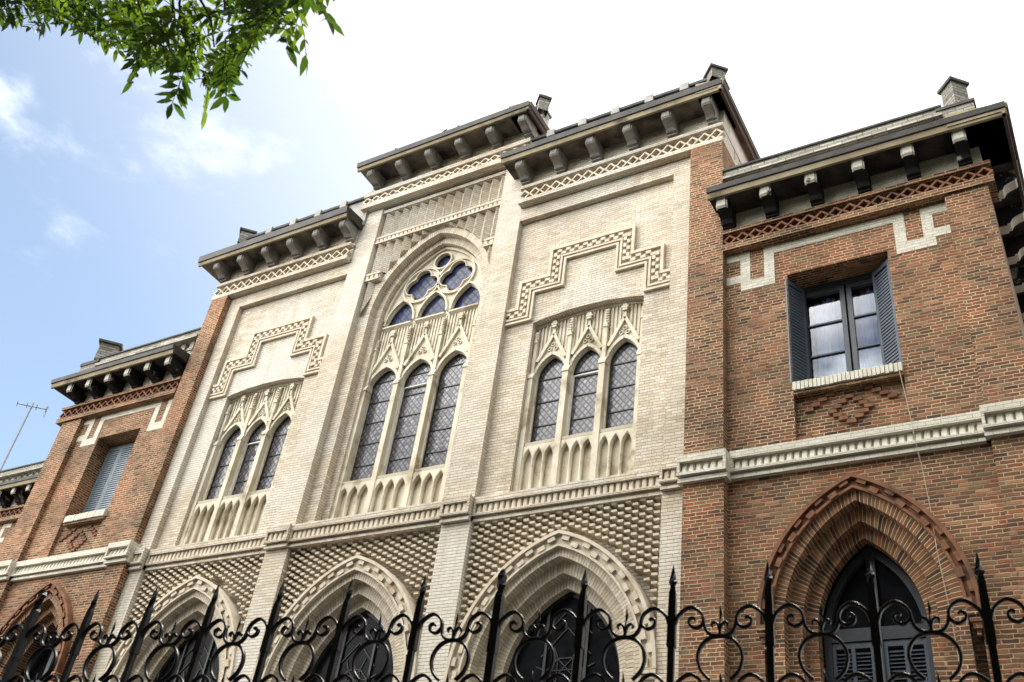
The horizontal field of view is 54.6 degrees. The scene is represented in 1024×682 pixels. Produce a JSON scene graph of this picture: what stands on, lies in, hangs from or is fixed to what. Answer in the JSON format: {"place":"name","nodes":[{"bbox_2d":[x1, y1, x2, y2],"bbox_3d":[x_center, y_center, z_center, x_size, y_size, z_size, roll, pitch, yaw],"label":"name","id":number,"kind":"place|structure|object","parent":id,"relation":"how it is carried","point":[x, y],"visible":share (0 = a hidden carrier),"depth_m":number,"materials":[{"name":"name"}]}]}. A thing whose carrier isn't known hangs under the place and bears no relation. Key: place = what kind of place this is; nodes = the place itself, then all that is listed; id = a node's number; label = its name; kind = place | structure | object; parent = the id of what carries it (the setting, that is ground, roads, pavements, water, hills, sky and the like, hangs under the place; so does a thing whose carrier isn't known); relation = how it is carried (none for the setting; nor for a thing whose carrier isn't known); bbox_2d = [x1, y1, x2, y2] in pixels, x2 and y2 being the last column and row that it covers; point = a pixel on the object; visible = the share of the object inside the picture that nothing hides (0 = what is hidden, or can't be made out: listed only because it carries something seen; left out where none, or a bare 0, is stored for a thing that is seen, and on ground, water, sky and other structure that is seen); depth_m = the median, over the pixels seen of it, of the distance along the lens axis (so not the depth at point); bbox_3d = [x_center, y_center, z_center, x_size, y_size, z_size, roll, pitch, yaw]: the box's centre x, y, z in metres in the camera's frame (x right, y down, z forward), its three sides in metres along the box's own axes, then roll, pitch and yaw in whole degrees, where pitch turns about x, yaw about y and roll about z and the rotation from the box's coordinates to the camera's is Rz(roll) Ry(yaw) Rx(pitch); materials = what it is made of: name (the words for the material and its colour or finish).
{"place":"outdoors","nodes":[
{"label":"outdoors","id":0,"kind":"place"},
{"bbox_2d":[0,0,1023,470],"label":"sky","id":1,"kind":"structure","parent":0,"point":[110,205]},
{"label":"sidewalk","id":2,"kind":"structure","parent":0,"visible":0},
{"bbox_2d":[0,0,344,129],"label":"street tree","id":3,"kind":"object","parent":2,"relation":"on","point":[136,24],"visible":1,"depth_m":3.40,"materials":[{"name":"green plant"}]},
{"bbox_2d":[0,552,1023,681],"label":"iron fence","id":4,"kind":"object","parent":2,"relation":"on","point":[498,618],"visible":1,"depth_m":3.15,"materials":[{"name":"black metal"}]},
{"label":"yard","id":5,"kind":"structure","parent":0,"visible":0},
{"bbox_2d":[0,63,1023,681],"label":"school building","id":6,"kind":"structure","parent":5,"relation":"on","point":[632,355],"depth_m":13.92,"materials":[{"name":"beige brick"}]},
{"bbox_2d":[0,460,44,556],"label":"brick wing","id":7,"kind":"structure","parent":6,"relation":"attached to","point":[17,484],"depth_m":24.95,"materials":[{"name":"brown brick"}]},
{"bbox_2d":[0,402,46,470],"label":"television antenna","id":8,"kind":"object","parent":7,"relation":"on","point":[17,435],"visible":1,"depth_m":29.89,"materials":[{"name":"metal"}]},
{"bbox_2d":[24,631,57,681],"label":"window","id":9,"kind":"structure","parent":6,"relation":"in","point":[41,663],"depth_m":17.10,"materials":[{"name":"black glass"}]},
{"bbox_2d":[63,442,134,527],"bbox_3d":[-7.629,2.667,18.787,1.240,1.945,0.546,-14,-42,27],"label":"window","id":10,"kind":"structure","parent":6,"relation":"in","point":[115,461],"depth_m":18.96,"materials":[{"name":"wood"}]},
{"bbox_2d":[153,629,218,681],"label":"window","id":11,"kind":"structure","parent":6,"relation":"in","point":[185,649],"depth_m":15.27,"materials":[{"name":"black glass"}]},
{"bbox_2d":[178,381,302,544],"bbox_3d":[-4.562,2.104,17.100,1.870,3.183,0.205,-14,-42,27],"label":"window","id":12,"kind":"structure","parent":6,"relation":"in","point":[232,495],"depth_m":17.17,"materials":[{"name":"stone"}]},
{"bbox_2d":[309,610,392,681],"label":"window","id":13,"kind":"structure","parent":6,"relation":"in","point":[372,659],"depth_m":13.71,"materials":[{"name":"black glass"}]},
{"bbox_2d":[330,247,481,518],"bbox_3d":[-1.543,0.549,16.452,2.148,5.632,0.230,-14,-42,27],"label":"window","id":14,"kind":"structure","parent":6,"relation":"in","point":[399,450],"depth_m":16.30,"materials":[{"name":"stone"}]},
{"bbox_2d":[505,591,619,681],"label":"window","id":15,"kind":"structure","parent":6,"relation":"in","point":[536,656],"depth_m":12.15,"materials":[{"name":"black glass"}]},
{"bbox_2d":[513,300,643,490],"bbox_3d":[1.021,0.774,14.113,1.860,3.127,0.205,-14,-42,27],"label":"window","id":16,"kind":"structure","parent":6,"relation":"in","point":[579,421],"depth_m":14.15,"materials":[{"name":"stone"}]},
{"bbox_2d":[785,258,903,398],"bbox_3d":[4.225,-0.127,12.533,1.420,2.065,0.676,-14,-42,27],"label":"window","id":17,"kind":"structure","parent":6,"relation":"in","point":[841,340],"depth_m":12.63,"materials":[{"name":"glass"}]},
{"bbox_2d":[823,547,935,681],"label":"door","id":18,"kind":"structure","parent":6,"relation":"in","point":[891,582],"depth_m":10.46,"materials":[{"name":"grey paint"}]},
{"bbox_2d":[899,370,961,676],"bbox_3d":[4.208,2.571,9.687,0.214,5.660,0.088,8,-36,1],"label":"cable","id":19,"kind":"object","parent":6,"relation":"hanging from","point":[931,512],"visible":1,"depth_m":10.38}
]}

